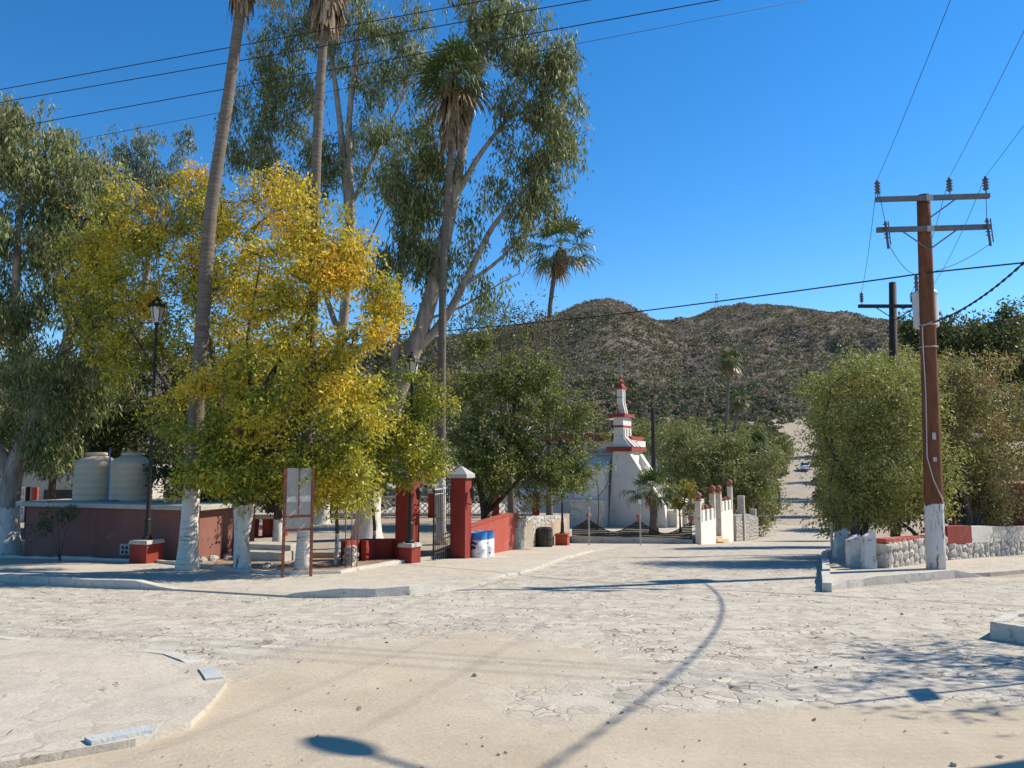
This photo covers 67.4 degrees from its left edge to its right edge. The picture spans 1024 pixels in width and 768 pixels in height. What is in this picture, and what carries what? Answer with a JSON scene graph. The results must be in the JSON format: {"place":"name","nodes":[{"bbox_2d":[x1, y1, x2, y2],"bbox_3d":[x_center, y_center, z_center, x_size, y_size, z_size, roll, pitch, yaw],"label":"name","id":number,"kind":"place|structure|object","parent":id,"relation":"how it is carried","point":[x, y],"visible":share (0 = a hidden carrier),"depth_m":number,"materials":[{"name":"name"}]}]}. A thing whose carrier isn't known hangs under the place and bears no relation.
{"place":"outdoors","nodes":[
{"label":"outdoors","id":0,"kind":"place"},
{"bbox_2d":[0,639,226,767],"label":"corner pavement","id":1,"kind":"structure","parent":0,"point":[57,702],"depth_m":6.22,"materials":[{"name":"beige concrete"}]},
{"bbox_2d":[0,0,488,89],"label":"overhead wire","id":2,"kind":"object","parent":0,"point":[253,43],"visible":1,"depth_m":19.51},
{"bbox_2d":[20,522,532,557],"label":"plaza","id":3,"kind":"structure","parent":0,"point":[323,540],"depth_m":27.23,"materials":[{"name":"grey concrete"}]},
{"bbox_2d":[24,487,38,519],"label":"orange pier","id":4,"kind":"structure","parent":3,"relation":"on","point":[35,494],"depth_m":32.59,"materials":[{"name":"red paint"}]},
{"bbox_2d":[65,310,216,493],"bbox_3d":[-12.558,1.269,26.718,5.736,8.030,4.508,0,-5,0],"label":"evergreen tree","id":5,"kind":"object","parent":3,"relation":"on","point":[128,432],"visible":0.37,"depth_m":26.01,"materials":[{"name":"green plant"}]},
{"bbox_2d":[142,400,331,541],"bbox_3d":[-8.206,2.470,23.855,5.825,5.086,3.629,0,-5,0],"label":"evergreen tree","id":6,"kind":"object","parent":3,"relation":"on","point":[165,471],"visible":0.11,"depth_m":23.00,"materials":[{"name":"green plant"}]},
{"bbox_2d":[254,513,287,536],"bbox_3d":[-8.716,4.890,26.658,1.900,0.780,0.750,0,-5,0],"label":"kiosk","id":7,"kind":"object","parent":3,"relation":"on","point":[267,526],"visible":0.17,"depth_m":26.39,"materials":[{"name":"paint"}]},
{"bbox_2d":[211,0,442,524],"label":"eucalyptus tree","id":8,"kind":"object","parent":3,"relation":"on","point":[346,146],"visible":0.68,"depth_m":32.99,"materials":[{"name":"green plant"}]},
{"bbox_2d":[411,34,497,544],"bbox_3d":[-1.929,-3.212,24.823,2.903,16.572,3.274,0,-5,0],"label":"fan palm","id":9,"kind":"object","parent":3,"relation":"on","point":[455,96],"visible":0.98,"depth_m":25.07,"materials":[{"name":"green plant"}]},
{"bbox_2d":[350,0,594,539],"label":"eucalyptus tree","id":10,"kind":"object","parent":3,"relation":"on","point":[414,208],"visible":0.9,"depth_m":26.49,"materials":[{"name":"green plant"}]},
{"bbox_2d":[446,321,616,521],"bbox_3d":[0.670,1.307,31.611,7.549,8.904,6.005,0,-5,0],"label":"evergreen tree","id":11,"kind":"object","parent":3,"relation":"on","point":[485,460],"visible":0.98,"depth_m":31.15,"materials":[{"name":"green plant"}]},
{"bbox_2d":[0,0,588,102],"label":"overhead wire","id":12,"kind":"object","parent":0,"point":[307,48],"visible":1,"depth_m":19.12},
{"bbox_2d":[20,510,569,546],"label":"terrace","id":13,"kind":"structure","parent":0,"point":[555,526],"depth_m":38.75,"materials":[{"name":"beige concrete"}]},
{"bbox_2d":[0,273,160,499],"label":"evergreen tree","id":14,"kind":"object","parent":13,"relation":"on","point":[51,490],"visible":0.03,"depth_m":35.60,"materials":[{"name":"green plant"}]},
{"bbox_2d":[68,121,222,452],"bbox_3d":[-16.856,-3.133,34.544,6.967,18.298,4.624,-2,-6,23],"label":"eucalyptus tree","id":15,"kind":"object","parent":13,"relation":"on","point":[147,169],"visible":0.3,"depth_m":34.70,"materials":[{"name":"green plant"}]},
{"bbox_2d":[186,290,492,468],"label":"evergreen tree","id":16,"kind":"object","parent":13,"relation":"on","point":[378,367],"visible":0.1,"depth_m":42.01,"materials":[{"name":"green plant"}]},
{"bbox_2d":[209,493,538,517],"bbox_3d":[-7.164,6.425,40.073,17.181,1.450,0.360,0,-5,0],"label":"lattice fence","id":17,"kind":"object","parent":13,"relation":"on","point":[494,512],"visible":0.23,"depth_m":39.99,"materials":[{"name":"metal"}]},
{"bbox_2d":[402,288,599,512],"bbox_3d":[-0.694,0.874,37.325,9.716,11.607,5.397,0,-5,0],"label":"bare tree","id":18,"kind":"object","parent":13,"relation":"on","point":[510,503],"visible":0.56,"depth_m":37.03,"materials":[{"name":"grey plant"}]},
{"bbox_2d":[524,211,602,514],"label":"fan palm","id":19,"kind":"object","parent":13,"relation":"on","point":[560,260],"visible":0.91,"depth_m":40.46,"materials":[{"name":"green plant"}]},
{"bbox_2d":[0,543,698,596],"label":"park pavement","id":20,"kind":"structure","parent":0,"point":[466,572],"depth_m":17.40,"materials":[{"name":"beige concrete"}]},
{"bbox_2d":[25,499,81,560],"bbox_3d":[-12.710,4.060,21.279,1.356,1.741,1.199,2,-6,-24],"label":"leggy shrub","id":21,"kind":"object","parent":20,"relation":"on","point":[49,522],"visible":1,"depth_m":21.27,"materials":[{"name":"green plant"}]},
{"bbox_2d":[22,555,398,570],"bbox_3d":[-13.457,5.082,22.126,24.481,0.761,7.372,-1,-5,9],"label":"planter bed","id":22,"kind":"object","parent":20,"relation":"on","point":[323,564],"visible":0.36,"depth_m":19.98,"materials":[{"name":"soil"}]},
{"bbox_2d":[0,89,152,554],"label":"eucalyptus tree","id":23,"kind":"object","parent":22,"relation":"on","point":[51,445],"visible":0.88,"depth_m":24.09,"materials":[{"name":"green plant"}]},
{"bbox_2d":[128,296,166,563],"bbox_3d":[-9.809,1.234,20.917,0.643,7.412,0.643,-2,-6,20],"label":"street lamp","id":24,"kind":"object","parent":22,"relation":"on","point":[147,548],"visible":0.93,"depth_m":20.68,"materials":[{"name":"black metal"}]},
{"bbox_2d":[30,149,421,568],"bbox_3d":[-7.953,-1.186,20.410,12.801,11.553,4.942,-4,-6,33],"label":"golden tree","id":25,"kind":"object","parent":22,"relation":"on","point":[333,272],"visible":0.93,"depth_m":18.21,"materials":[{"name":"yellow plant"}]},
{"bbox_2d":[174,0,283,570],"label":"fan palm","id":26,"kind":"object","parent":22,"relation":"on","point":[187,558],"visible":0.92,"depth_m":18.84,"materials":[{"name":"brown plant"}]},
{"bbox_2d":[233,541,295,560],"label":"concrete bench","id":27,"kind":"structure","parent":22,"relation":"on","point":[265,551],"depth_m":21.23,"materials":[{"name":"white concrete"}]},
{"bbox_2d":[294,0,350,570],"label":"fan palm","id":28,"kind":"object","parent":22,"relation":"on","point":[325,14],"visible":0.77,"depth_m":18.97,"materials":[{"name":"brown plant"}]},
{"bbox_2d":[314,446,377,563],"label":"young tree","id":29,"kind":"object","parent":22,"relation":"on","point":[335,495],"visible":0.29,"depth_m":18.74,"materials":[{"name":"green plant"}]},
{"bbox_2d":[342,545,358,565],"bbox_3d":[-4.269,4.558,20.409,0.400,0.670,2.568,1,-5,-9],"label":"trash can","id":30,"kind":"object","parent":22,"relation":"on","point":[348,554],"depth_m":19.26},
{"bbox_2d":[340,538,394,562],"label":"planter wall","id":31,"kind":"structure","parent":22,"relation":"on","point":[385,548],"depth_m":21.71,"materials":[{"name":"red paint"}]},
{"bbox_2d":[361,540,375,560],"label":"planter wall","id":32,"kind":"structure","parent":22,"relation":"on","point":[368,549],"depth_m":21.10,"materials":[{"name":"red paint"}]},
{"bbox_2d":[339,354,464,538],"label":"young tree","id":33,"kind":"object","parent":22,"relation":"on","point":[414,426],"visible":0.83,"depth_m":20.31,"materials":[{"name":"green plant"}]},
{"bbox_2d":[397,351,421,563],"bbox_3d":[-2.744,2.006,20.844,0.516,5.862,0.516,-2,-6,23],"label":"street lamp","id":34,"kind":"object","parent":22,"relation":"on","point":[409,549],"visible":0.77,"depth_m":20.61,"materials":[{"name":"black metal"}]},
{"bbox_2d":[281,468,314,577],"bbox_3d":[-4.640,3.071,16.655,0.658,2.478,0.055,3,-6,-30],"label":"notice board","id":35,"kind":"object","parent":20,"relation":"on","point":[298,501],"visible":0.92,"depth_m":16.69,"materials":[{"name":"red metal"}]},
{"bbox_2d":[395,470,421,558],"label":"gate pillar","id":36,"kind":"structure","parent":20,"relation":"on","point":[401,517],"depth_m":21.76,"materials":[{"name":"red paint"}]},
{"bbox_2d":[447,466,475,558],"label":"gate pillar","id":37,"kind":"structure","parent":20,"relation":"on","point":[462,491],"depth_m":22.54,"materials":[{"name":"red paint"}]},
{"bbox_2d":[432,483,450,560],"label":"iron gate","id":38,"kind":"structure","parent":37,"relation":"attached to","point":[434,527],"depth_m":21.93,"materials":[{"name":"grey metal"}]},
{"bbox_2d":[471,531,486,557],"bbox_3d":[-1.007,4.826,23.058,0.536,0.740,0.536,0,-5,0],"label":"painted drum","id":39,"kind":"object","parent":20,"relation":"on","point":[478,544],"visible":0.88,"depth_m":22.84,"materials":[{"name":"white paint"}]},
{"bbox_2d":[481,530,493,556],"bbox_3d":[-0.814,4.956,23.847,0.536,0.760,0.536,0,-5,0],"label":"painted drum","id":40,"kind":"object","parent":20,"relation":"on","point":[490,543],"visible":0.44,"depth_m":23.65,"materials":[{"name":"white paint"}]},
{"bbox_2d":[536,527,552,546],"bbox_3d":[1.420,6.704,33.518,0.770,0.870,0.770,0,-5,0],"label":"black barrel","id":41,"kind":"object","parent":20,"relation":"on","point":[544,536],"visible":0.96,"depth_m":33.23,"materials":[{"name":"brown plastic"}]},
{"bbox_2d":[554,437,569,545],"bbox_3d":[2.420,5.230,37.072,0.666,5.312,0.666,-1,-6,15],"label":"street lamp","id":42,"kind":"object","parent":20,"relation":"on","point":[562,537],"visible":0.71,"depth_m":36.66,"materials":[{"name":"black metal"}]},
{"bbox_2d":[572,513,693,543],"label":"scalloped railing","id":43,"kind":"object","parent":20,"relation":"on","point":[597,534],"visible":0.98,"depth_m":41.60,"materials":[{"name":"black metal"}]},
{"bbox_2d":[0,0,718,129],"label":"overhead wire","id":44,"kind":"object","parent":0,"point":[381,60],"visible":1,"depth_m":18.94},
{"bbox_2d":[16,0,802,151],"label":"overhead wire","id":45,"kind":"object","parent":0,"point":[433,71],"visible":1,"depth_m":25.06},
{"bbox_2d":[0,525,1023,767],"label":"street","id":46,"kind":"structure","parent":0,"point":[966,675],"depth_m":7.65,"materials":[{"name":"beige concrete"}]},
{"bbox_2d":[0,574,178,588],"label":"kerb","id":47,"kind":"structure","parent":46,"relation":"on","point":[79,581],"depth_m":14.82,"materials":[{"name":"concrete"}]},
{"bbox_2d":[0,636,200,663],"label":"kerb","id":48,"kind":"structure","parent":46,"relation":"on","point":[184,658],"depth_m":8.01,"materials":[{"name":"concrete"}]},
{"bbox_2d":[84,725,154,745],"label":"kerb","id":49,"kind":"structure","parent":46,"relation":"on","point":[91,740],"depth_m":5.11,"materials":[{"name":"blue paint"}]},
{"bbox_2d":[199,667,222,679],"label":"kerb","id":50,"kind":"structure","parent":46,"relation":"on","point":[210,673],"depth_m":6.99,"materials":[{"name":"blue paint"}]},
{"bbox_2d":[283,583,468,597],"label":"kerb","id":51,"kind":"structure","parent":46,"relation":"on","point":[399,590],"depth_m":13.31,"materials":[{"name":"concrete"}]},
{"bbox_2d":[484,550,594,578],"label":"kerb","id":52,"kind":"structure","parent":46,"relation":"on","point":[537,566],"depth_m":18.93,"materials":[{"name":"concrete"}]},
{"bbox_2d":[821,549,831,591],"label":"kerb","id":53,"kind":"structure","parent":46,"relation":"on","point":[826,581],"depth_m":15.84,"materials":[{"name":"concrete"}]},
{"bbox_2d":[812,570,983,591],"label":"kerb","id":54,"kind":"structure","parent":46,"relation":"on","point":[891,579],"depth_m":15.69,"materials":[{"name":"concrete"}]},
{"bbox_2d":[990,611,1023,643],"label":"kerb","id":55,"kind":"structure","parent":46,"relation":"on","point":[1002,627],"depth_m":9.09,"materials":[{"name":"concrete"}]},
{"bbox_2d":[0,0,1023,359],"label":"sky","id":56,"kind":"structure","parent":0,"point":[743,154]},
{"bbox_2d":[1,299,1023,415],"bbox_3d":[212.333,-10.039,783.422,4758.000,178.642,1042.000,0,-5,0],"label":"hills","id":57,"kind":"structure","parent":0,"point":[698,363],"depth_m":396.13,"materials":[{"name":"soil"}]},
{"bbox_2d":[221,297,1023,418],"bbox_3d":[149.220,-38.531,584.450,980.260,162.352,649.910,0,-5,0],"label":"hillside scrub","id":58,"kind":"object","parent":57,"relation":"on","point":[621,305],"visible":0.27,"depth_m":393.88,"materials":[{"name":"green plant"}]},
{"bbox_2d":[6,416,1023,588],"bbox_3d":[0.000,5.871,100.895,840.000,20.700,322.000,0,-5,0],"label":"ground","id":59,"kind":"structure","parent":0,"point":[786,426],"depth_m":124.70,"materials":[{"name":"beige soil"}]},
{"bbox_2d":[0,464,170,511],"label":"pale house","id":60,"kind":"structure","parent":59,"relation":"on","point":[61,492],"depth_m":43.66,"materials":[{"name":"paint"}]},
{"bbox_2d":[43,490,72,499],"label":"window","id":61,"kind":"structure","parent":60,"relation":"in","point":[59,494],"depth_m":43.55,"materials":[{"name":"grey glass"}]},
{"bbox_2d":[15,498,264,559],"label":"pump house","id":62,"kind":"structure","parent":59,"relation":"on","point":[103,529],"depth_m":21.96,"materials":[{"name":"red paint"}]},
{"bbox_2d":[72,452,113,500],"bbox_3d":[-12.782,2.830,23.590,1.220,1.470,1.220,0,-5,0],"label":"water tank","id":63,"kind":"object","parent":62,"relation":"on","point":[90,476],"visible":0.83,"depth_m":23.07,"materials":[{"name":"plastic"}]},
{"bbox_2d":[109,452,153,501],"bbox_3d":[-11.559,2.803,23.305,1.220,1.470,1.220,0,-5,0],"label":"water tank","id":64,"kind":"object","parent":62,"relation":"on","point":[128,477],"visible":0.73,"depth_m":22.79,"materials":[{"name":"plastic"}]},
{"bbox_2d":[0,555,440,574],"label":"kerb","id":65,"kind":"structure","parent":59,"relation":"on","point":[259,571],"depth_m":18.90,"materials":[{"name":"concrete"}]},
{"bbox_2d":[471,512,518,552],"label":"garden wall","id":66,"kind":"structure","parent":59,"relation":"on","point":[503,526],"depth_m":27.03,"materials":[{"name":"red paint"}]},
{"bbox_2d":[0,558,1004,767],"bbox_3d":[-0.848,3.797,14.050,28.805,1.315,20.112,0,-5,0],"label":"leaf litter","id":67,"kind":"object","parent":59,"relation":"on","point":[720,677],"visible":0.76,"depth_m":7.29,"materials":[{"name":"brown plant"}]},
{"bbox_2d":[0,377,1023,513],"bbox_3d":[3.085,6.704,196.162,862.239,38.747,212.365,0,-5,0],"label":"valley scrub","id":68,"kind":"object","parent":59,"relation":"on","point":[709,418],"visible":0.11,"depth_m":248.94,"materials":[{"name":"green plant"}]},
{"bbox_2d":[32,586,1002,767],"bbox_3d":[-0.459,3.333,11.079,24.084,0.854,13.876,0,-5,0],"label":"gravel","id":69,"kind":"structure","parent":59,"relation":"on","point":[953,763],"depth_m":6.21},
{"bbox_2d":[517,515,565,548],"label":"rubble wall","id":70,"kind":"structure","parent":59,"relation":"on","point":[539,521],"depth_m":33.43,"materials":[{"name":"stone"}]},
{"bbox_2d":[611,414,710,466],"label":"mesquite tree","id":71,"kind":"object","parent":59,"relation":"on","point":[640,429],"visible":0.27,"depth_m":89.58,"materials":[{"name":"green plant"}]},
{"bbox_2d":[641,421,720,493],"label":"mesquite tree","id":72,"kind":"object","parent":59,"relation":"on","point":[670,446],"visible":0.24,"depth_m":64.65,"materials":[{"name":"green plant"}]},
{"bbox_2d":[694,485,715,544],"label":"stair wall","id":73,"kind":"structure","parent":59,"relation":"on","point":[705,525],"depth_m":41.68,"materials":[{"name":"white paint"}]},
{"bbox_2d":[657,425,762,504],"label":"mesquite tree","id":74,"kind":"object","parent":59,"relation":"on","point":[706,464],"visible":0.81,"depth_m":62.01,"materials":[{"name":"green plant"}]},
{"bbox_2d":[715,479,733,541],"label":"stair wall","id":75,"kind":"structure","parent":59,"relation":"on","point":[724,518],"depth_m":47.01,"materials":[{"name":"white paint"}]},
{"bbox_2d":[717,347,742,480],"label":"fan palm","id":76,"kind":"object","parent":59,"relation":"on","point":[727,369],"visible":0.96,"depth_m":82.11,"materials":[{"name":"green plant"}]},
{"bbox_2d":[691,414,772,484],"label":"mesquite tree","id":77,"kind":"object","parent":59,"relation":"on","point":[752,428],"visible":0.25,"depth_m":95.42,"materials":[{"name":"green plant"}]},
{"bbox_2d":[724,390,751,513],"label":"fan palm","id":78,"kind":"object","parent":59,"relation":"on","point":[738,406],"visible":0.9,"depth_m":83.84,"materials":[{"name":"green plant"}]},
{"bbox_2d":[737,496,745,540],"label":"stone pillar","id":79,"kind":"structure","parent":59,"relation":"on","point":[741,504],"depth_m":51.53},
{"bbox_2d":[733,514,758,540],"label":"boundary wall","id":80,"kind":"structure","parent":59,"relation":"on","point":[752,527],"depth_m":52.65,"materials":[{"name":"stone"}]},
{"bbox_2d":[698,443,797,536],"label":"mesquite tree","id":81,"kind":"object","parent":59,"relation":"on","point":[747,484],"visible":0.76,"depth_m":59.80,"materials":[{"name":"green plant"}]},
{"bbox_2d":[718,429,792,520],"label":"mesquite tree","id":82,"kind":"object","parent":59,"relation":"on","point":[772,482],"visible":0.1,"depth_m":78.83,"materials":[{"name":"green plant"}]},
{"bbox_2d":[742,429,771,523],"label":"fan palm","id":83,"kind":"object","parent":59,"relation":"on","point":[757,437],"visible":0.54,"depth_m":73.17,"materials":[{"name":"green plant"}]},
{"bbox_2d":[743,426,800,508],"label":"mesquite tree","id":84,"kind":"object","parent":59,"relation":"on","point":[785,441],"visible":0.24,"depth_m":93.68,"materials":[{"name":"green plant"}]},
{"bbox_2d":[802,454,886,538],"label":"mesquite tree","id":85,"kind":"object","parent":59,"relation":"on","point":[826,516],"visible":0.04,"depth_m":51.25,"materials":[{"name":"green plant"}]},
{"bbox_2d":[845,534,860,566],"bbox_3d":[8.302,4.083,18.598,0.394,0.875,0.266,0,-5,0],"label":"masonry stump","id":86,"kind":"object","parent":59,"relation":"on","point":[853,549],"visible":0.75,"depth_m":18.51,"materials":[{"name":"paint"}]},
{"bbox_2d":[860,530,876,568],"bbox_3d":[8.400,3.947,18.108,0.324,0.994,0.258,0,-5,0],"label":"masonry stump","id":87,"kind":"object","parent":59,"relation":"on","point":[868,559],"visible":0.81,"depth_m":18.02,"materials":[{"name":"paint"}]},
{"bbox_2d":[803,337,938,531],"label":"mesquite tree","id":88,"kind":"object","parent":59,"relation":"on","point":[901,350],"visible":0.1,"depth_m":34.15,"materials":[{"name":"green plant"}]},
{"bbox_2d":[783,340,985,537],"bbox_3d":[10.639,1.750,21.991,5.346,6.551,4.649,0,-5,0],"label":"mesquite tree","id":89,"kind":"object","parent":59,"relation":"on","point":[882,502],"visible":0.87,"depth_m":21.56,"materials":[{"name":"green plant"}]},
{"bbox_2d":[858,282,912,536],"bbox_3d":[13.819,1.271,27.455,2.650,10.002,0.435,0,-5,0],"label":"utility pole","id":90,"kind":"object","parent":59,"relation":"on","point":[892,305],"visible":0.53,"depth_m":27.67,"materials":[{"name":"brown wood"}]},
{"bbox_2d":[876,344,1023,526],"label":"mesquite tree","id":91,"kind":"object","parent":59,"relation":"on","point":[970,392],"visible":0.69,"depth_m":24.59,"materials":[{"name":"green plant"}]},
{"bbox_2d":[880,294,1023,477],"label":"evergreen tree","id":92,"kind":"object","parent":59,"relation":"on","point":[999,337],"visible":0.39,"depth_m":37.54,"materials":[{"name":"green plant"}]},
{"bbox_2d":[945,525,1023,559],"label":"planter wall","id":93,"kind":"structure","parent":59,"relation":"on","point":[965,542],"depth_m":22.07,"materials":[{"name":"stone"}]},
{"bbox_2d":[952,481,1023,525],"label":"dark red shed","id":94,"kind":"structure","parent":59,"relation":"on","point":[1019,523],"depth_m":28.30,"materials":[{"name":"red paint"}]},
{"bbox_2d":[381,503,716,543],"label":"churchyard","id":95,"kind":"structure","parent":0,"point":[661,530],"depth_m":46.77,"materials":[{"name":"beige concrete"}]},
{"bbox_2d":[619,466,683,534],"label":"fan palm","id":96,"kind":"object","parent":95,"relation":"on","point":[652,500],"visible":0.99,"depth_m":43.83,"materials":[{"name":"green plant"}]},
{"bbox_2d":[651,408,655,468],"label":"bare post","id":97,"kind":"object","parent":95,"relation":"on","point":[653,455],"visible":0.34,"depth_m":61.73,"materials":[{"name":"brown wood"}]},
{"bbox_2d":[661,478,705,532],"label":"yellow shrub","id":98,"kind":"object","parent":95,"relation":"on","point":[679,504],"visible":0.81,"depth_m":45.00,"materials":[{"name":"green plant"}]},
{"bbox_2d":[505,358,703,527],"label":"white church","id":99,"kind":"structure","parent":0,"point":[623,449],"depth_m":49.60,"materials":[{"name":"paint"}]},
{"bbox_2d":[761,417,818,524],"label":"dirt road","id":100,"kind":"structure","parent":0,"point":[797,489],"depth_m":123.88,"materials":[{"name":"beige soil"}]},
{"bbox_2d":[820,552,1023,590],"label":"side pavement","id":101,"kind":"structure","parent":0,"point":[989,566],"depth_m":18.08,"materials":[{"name":"beige concrete"}]},
{"bbox_2d":[832,527,847,558],"bbox_3d":[9.075,4.454,21.275,0.377,0.967,0.260,0,-5,0],"label":"masonry stump","id":102,"kind":"object","parent":101,"relation":"on","point":[839,543],"visible":0.72,"depth_m":21.18,"materials":[{"name":"paint"}]},
{"bbox_2d":[847,531,948,567],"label":"planter wall","id":103,"kind":"structure","parent":101,"relation":"on","point":[898,551],"depth_m":18.77,"materials":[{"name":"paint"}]},
{"bbox_2d":[827,448,1023,535],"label":"thicket shrub","id":104,"kind":"object","parent":101,"relation":"on","point":[985,522],"visible":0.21,"depth_m":24.94,"materials":[{"name":"green plant"}]},
{"bbox_2d":[874,176,993,569],"bbox_3d":[10.193,-0.088,18.539,2.649,9.781,1.239,-1,-5,6],"label":"utility pole","id":105,"kind":"object","parent":101,"relation":"on","point":[925,308],"visible":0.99,"depth_m":18.34,"materials":[{"name":"brown wood"}]},
{"bbox_2d":[179,262,1021,347],"bbox_3d":[-0.672,-2.345,26.874,54.149,1.021,2.702,-3,-6,32],"label":"overhead wire","id":106,"kind":"object","parent":105,"relation":"attached to","point":[749,297],"visible":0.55,"depth_m":21.54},
{"bbox_2d":[877,0,950,179],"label":"overhead wire","id":107,"kind":"object","parent":105,"relation":"attached to","point":[918,81],"visible":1,"depth_m":13.34,"materials":[{"name":"black metal"}]},
{"bbox_2d":[935,261,1023,321],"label":"service cable","id":108,"kind":"object","parent":105,"relation":"attached to","point":[991,289],"visible":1,"depth_m":15.61,"materials":[{"name":"black rubber"}]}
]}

